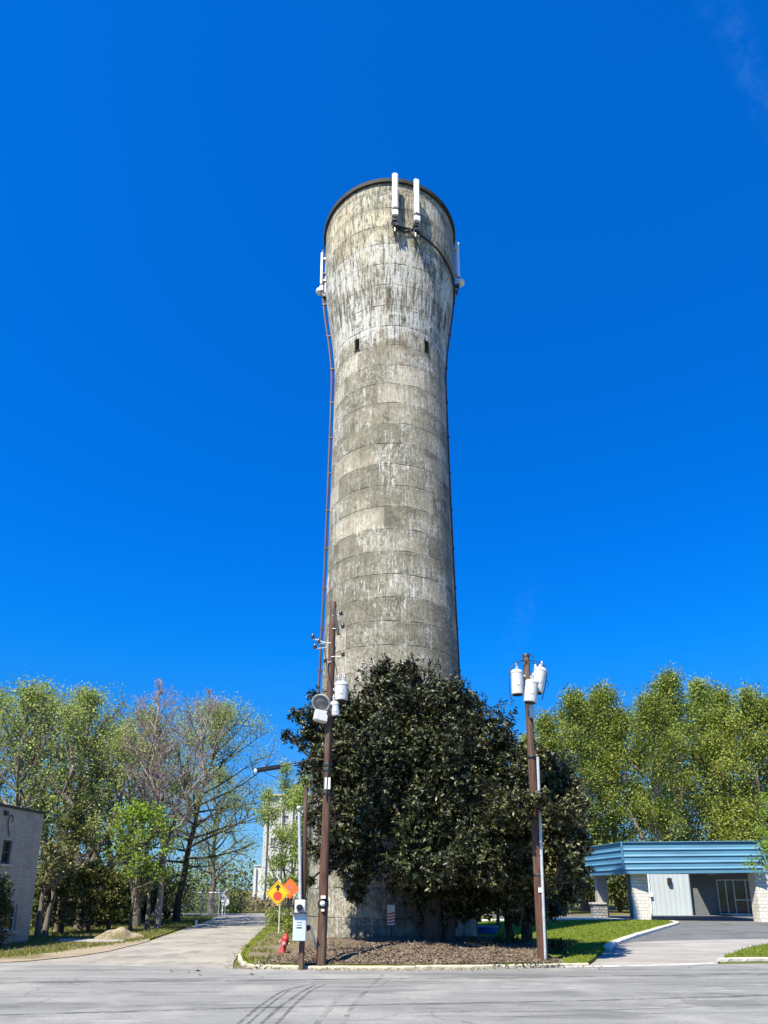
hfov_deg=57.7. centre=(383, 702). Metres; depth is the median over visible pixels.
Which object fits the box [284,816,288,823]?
window
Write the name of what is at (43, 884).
sapling
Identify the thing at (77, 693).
broadleaf tree
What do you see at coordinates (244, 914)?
cross street
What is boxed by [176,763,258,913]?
broadleaf tree
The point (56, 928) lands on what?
sapling
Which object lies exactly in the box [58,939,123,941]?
side path
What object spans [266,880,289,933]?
warning sign
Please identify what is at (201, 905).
chain link fence
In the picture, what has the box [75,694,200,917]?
broadleaf tree
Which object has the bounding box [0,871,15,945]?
evergreen shrub
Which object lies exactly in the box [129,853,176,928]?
sapling
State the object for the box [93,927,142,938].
dirt mound
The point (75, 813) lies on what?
evergreen tree
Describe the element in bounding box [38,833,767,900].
woods
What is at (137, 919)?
broadleaf tree
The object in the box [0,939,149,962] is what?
dirt shoulder
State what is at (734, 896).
door
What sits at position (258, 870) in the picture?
grain mill
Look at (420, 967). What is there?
kerb
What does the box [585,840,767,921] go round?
canopy building
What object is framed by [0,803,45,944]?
brick building
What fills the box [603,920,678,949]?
kerb
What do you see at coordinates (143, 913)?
thicket bush
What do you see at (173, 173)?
sky
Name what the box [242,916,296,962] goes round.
grass
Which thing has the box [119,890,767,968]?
ground
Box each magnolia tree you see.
[280,652,534,941]
[467,736,595,943]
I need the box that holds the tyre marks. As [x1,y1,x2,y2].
[248,986,310,1023]
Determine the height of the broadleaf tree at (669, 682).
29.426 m
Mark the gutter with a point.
(643, 965)
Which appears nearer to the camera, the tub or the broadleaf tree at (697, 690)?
the tub
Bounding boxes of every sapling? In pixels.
[33,834,73,936]
[37,841,78,935]
[40,860,81,932]
[64,857,103,930]
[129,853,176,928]
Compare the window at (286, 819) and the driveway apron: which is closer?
the driveway apron
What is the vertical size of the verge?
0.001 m
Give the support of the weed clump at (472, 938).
on the soil bank
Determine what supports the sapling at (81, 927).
on the verge
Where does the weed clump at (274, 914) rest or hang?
on the lawn at (566, 955)
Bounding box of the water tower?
[306,173,477,940]
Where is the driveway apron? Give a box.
[590,939,767,964]
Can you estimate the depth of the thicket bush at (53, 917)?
43.79 m
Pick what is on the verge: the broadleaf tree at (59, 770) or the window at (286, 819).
the broadleaf tree at (59, 770)
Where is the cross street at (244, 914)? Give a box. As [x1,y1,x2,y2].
[128,913,500,914]
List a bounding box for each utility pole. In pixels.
[254,601,347,965]
[292,788,316,969]
[509,653,548,960]
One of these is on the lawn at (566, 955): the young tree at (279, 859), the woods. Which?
the young tree at (279, 859)
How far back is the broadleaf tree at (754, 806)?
78.53 m
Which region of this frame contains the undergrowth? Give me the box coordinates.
[143,864,250,913]
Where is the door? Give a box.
[716,879,752,914]
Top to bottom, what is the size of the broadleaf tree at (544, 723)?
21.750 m
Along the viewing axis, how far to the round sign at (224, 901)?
58.65 m
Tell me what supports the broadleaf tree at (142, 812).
on the verge
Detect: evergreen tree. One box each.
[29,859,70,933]
[32,801,101,932]
[54,860,121,932]
[79,867,139,931]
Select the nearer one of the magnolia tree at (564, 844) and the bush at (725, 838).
the magnolia tree at (564, 844)
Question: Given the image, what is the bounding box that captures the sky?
[0,0,767,889]
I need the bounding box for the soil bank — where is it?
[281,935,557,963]
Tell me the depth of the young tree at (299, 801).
43.35 m
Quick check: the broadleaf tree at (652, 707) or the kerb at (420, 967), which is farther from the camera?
the broadleaf tree at (652, 707)
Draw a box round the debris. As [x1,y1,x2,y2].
[170,949,602,974]
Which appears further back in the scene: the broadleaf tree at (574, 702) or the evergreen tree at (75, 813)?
the broadleaf tree at (574, 702)
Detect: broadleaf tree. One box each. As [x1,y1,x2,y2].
[0,671,84,847]
[0,677,128,925]
[0,682,65,808]
[0,689,93,861]
[10,676,139,918]
[27,693,158,928]
[60,689,181,925]
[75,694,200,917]
[85,794,184,930]
[91,693,206,926]
[113,689,295,920]
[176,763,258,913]
[517,732,539,792]
[523,706,583,825]
[541,683,640,910]
[570,696,623,842]
[574,677,653,909]
[587,684,692,841]
[623,689,703,841]
[640,661,742,840]
[671,672,741,840]
[686,679,767,859]
[694,677,767,852]
[728,690,767,858]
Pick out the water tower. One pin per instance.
(388, 295)
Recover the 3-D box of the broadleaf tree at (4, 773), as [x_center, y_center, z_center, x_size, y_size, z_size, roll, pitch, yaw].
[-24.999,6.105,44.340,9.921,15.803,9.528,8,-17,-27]
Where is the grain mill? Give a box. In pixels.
[252,794,313,901]
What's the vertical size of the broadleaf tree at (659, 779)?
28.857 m
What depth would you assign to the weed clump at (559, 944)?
22.87 m
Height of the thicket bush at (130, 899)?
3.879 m
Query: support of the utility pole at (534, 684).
on the lawn at (566, 955)
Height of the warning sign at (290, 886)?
2.805 m
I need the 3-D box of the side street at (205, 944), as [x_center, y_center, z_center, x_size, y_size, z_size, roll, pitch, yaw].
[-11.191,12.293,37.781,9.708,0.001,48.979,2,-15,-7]
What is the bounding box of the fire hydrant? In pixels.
[277,933,289,952]
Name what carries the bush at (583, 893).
on the ground at (575, 910)
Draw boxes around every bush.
[31,869,72,922]
[36,874,95,923]
[88,868,156,922]
[109,855,199,923]
[143,876,194,918]
[554,846,593,906]
[569,839,619,911]
[590,874,628,912]
[601,825,675,875]
[678,820,714,840]
[694,808,767,861]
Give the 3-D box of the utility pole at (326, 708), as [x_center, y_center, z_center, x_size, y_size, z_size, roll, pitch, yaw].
[-2.421,2.070,20.182,2.732,11.054,0.600,5,-16,-17]
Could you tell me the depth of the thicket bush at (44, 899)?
40.26 m
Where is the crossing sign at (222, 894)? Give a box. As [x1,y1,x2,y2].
[217,889,227,914]
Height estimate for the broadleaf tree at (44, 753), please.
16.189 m
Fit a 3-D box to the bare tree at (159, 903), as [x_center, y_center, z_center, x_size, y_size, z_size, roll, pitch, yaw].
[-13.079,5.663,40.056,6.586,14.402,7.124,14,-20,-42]
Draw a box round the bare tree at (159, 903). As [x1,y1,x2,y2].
[111,678,234,927]
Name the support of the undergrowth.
on the ground at (575, 910)
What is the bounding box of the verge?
[0,917,213,957]
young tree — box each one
[250,754,316,920]
[277,775,313,911]
[741,792,767,879]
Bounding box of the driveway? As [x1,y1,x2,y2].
[492,915,767,944]
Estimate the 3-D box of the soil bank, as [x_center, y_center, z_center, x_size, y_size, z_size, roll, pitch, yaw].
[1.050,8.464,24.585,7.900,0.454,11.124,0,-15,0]
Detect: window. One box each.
[0,840,12,866]
[0,905,18,934]
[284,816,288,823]
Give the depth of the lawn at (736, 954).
22.75 m
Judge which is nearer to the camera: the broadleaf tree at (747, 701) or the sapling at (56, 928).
the sapling at (56, 928)
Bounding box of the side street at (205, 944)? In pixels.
[17,915,273,968]
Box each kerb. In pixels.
[238,951,588,969]
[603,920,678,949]
[716,957,767,961]
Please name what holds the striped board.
on the lawn at (566, 955)
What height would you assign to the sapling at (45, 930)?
4.635 m
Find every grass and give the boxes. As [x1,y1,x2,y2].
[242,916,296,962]
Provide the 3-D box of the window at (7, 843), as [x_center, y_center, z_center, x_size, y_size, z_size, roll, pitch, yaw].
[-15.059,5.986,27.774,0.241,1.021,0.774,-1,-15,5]
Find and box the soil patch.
[247,927,306,961]
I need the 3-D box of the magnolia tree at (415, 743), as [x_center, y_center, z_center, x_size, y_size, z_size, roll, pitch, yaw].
[0.823,3.052,23.592,9.016,10.888,5.134,0,-15,0]
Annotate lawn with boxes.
[240,918,670,969]
[724,944,767,961]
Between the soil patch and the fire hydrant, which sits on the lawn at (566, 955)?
the soil patch
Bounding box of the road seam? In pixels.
[3,975,767,1014]
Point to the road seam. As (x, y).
(341, 1005)
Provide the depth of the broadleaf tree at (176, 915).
49.24 m
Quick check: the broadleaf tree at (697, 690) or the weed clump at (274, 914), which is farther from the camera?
the broadleaf tree at (697, 690)
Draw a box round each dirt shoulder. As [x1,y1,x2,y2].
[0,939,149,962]
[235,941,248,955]
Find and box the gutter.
[559,962,717,967]
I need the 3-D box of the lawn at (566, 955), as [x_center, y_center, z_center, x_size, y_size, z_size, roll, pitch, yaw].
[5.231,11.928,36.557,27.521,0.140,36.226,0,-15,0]
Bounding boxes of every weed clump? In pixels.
[264,905,292,925]
[279,916,292,935]
[466,936,496,944]
[492,932,531,943]
[547,937,575,952]
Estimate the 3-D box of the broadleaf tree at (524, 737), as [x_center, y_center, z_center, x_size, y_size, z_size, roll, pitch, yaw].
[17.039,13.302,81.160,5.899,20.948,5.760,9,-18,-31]
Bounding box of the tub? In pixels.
[478,926,499,933]
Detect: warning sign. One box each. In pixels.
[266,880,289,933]
[283,878,297,919]
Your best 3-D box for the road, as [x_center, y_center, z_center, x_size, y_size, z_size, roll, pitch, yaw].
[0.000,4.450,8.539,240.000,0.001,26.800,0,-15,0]
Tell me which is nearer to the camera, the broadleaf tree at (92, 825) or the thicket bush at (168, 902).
the broadleaf tree at (92, 825)
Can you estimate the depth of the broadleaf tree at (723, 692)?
95.45 m
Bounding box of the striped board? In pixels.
[387,905,394,936]
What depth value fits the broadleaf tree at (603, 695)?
79.01 m
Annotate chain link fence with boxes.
[171,892,219,915]
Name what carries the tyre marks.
on the road
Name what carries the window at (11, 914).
in the brick building at (20, 833)
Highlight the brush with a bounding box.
[189,889,307,910]
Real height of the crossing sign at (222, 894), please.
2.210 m
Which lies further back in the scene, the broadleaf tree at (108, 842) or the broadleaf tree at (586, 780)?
the broadleaf tree at (586, 780)
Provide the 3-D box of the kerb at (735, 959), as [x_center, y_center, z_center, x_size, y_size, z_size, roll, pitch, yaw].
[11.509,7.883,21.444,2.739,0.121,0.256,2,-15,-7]
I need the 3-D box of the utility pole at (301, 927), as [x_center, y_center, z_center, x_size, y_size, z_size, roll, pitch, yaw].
[-2.188,4.972,19.613,0.459,5.149,1.098,-5,-16,18]
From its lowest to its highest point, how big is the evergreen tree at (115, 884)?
3.368 m
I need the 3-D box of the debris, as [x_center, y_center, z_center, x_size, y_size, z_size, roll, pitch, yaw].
[0.228,7.312,19.257,15.123,0.160,7.142,-6,-16,23]
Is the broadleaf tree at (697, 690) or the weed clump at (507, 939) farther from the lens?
the broadleaf tree at (697, 690)
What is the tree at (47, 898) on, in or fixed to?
on the verge
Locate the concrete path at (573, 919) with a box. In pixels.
[482,918,629,920]
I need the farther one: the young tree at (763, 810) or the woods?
the woods
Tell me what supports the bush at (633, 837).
on the ground at (575, 910)
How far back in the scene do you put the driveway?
39.04 m
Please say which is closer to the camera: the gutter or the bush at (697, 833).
the gutter
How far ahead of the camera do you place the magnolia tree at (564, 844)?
22.41 m
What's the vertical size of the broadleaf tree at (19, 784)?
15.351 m
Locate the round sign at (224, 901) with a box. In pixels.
[221,898,228,915]
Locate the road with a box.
[0,962,767,1023]
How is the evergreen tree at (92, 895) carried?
on the verge
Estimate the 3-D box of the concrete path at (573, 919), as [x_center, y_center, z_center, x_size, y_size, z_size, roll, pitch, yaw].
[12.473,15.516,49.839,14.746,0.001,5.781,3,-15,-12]
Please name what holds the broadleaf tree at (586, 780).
on the ground at (575, 910)
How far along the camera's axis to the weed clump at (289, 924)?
31.11 m
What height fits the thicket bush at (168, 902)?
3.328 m
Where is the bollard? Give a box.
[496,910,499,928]
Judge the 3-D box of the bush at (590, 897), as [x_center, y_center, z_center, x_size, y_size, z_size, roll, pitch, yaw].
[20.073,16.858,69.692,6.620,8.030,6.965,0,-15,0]
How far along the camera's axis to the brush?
74.41 m
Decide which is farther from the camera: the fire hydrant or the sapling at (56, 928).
the sapling at (56, 928)

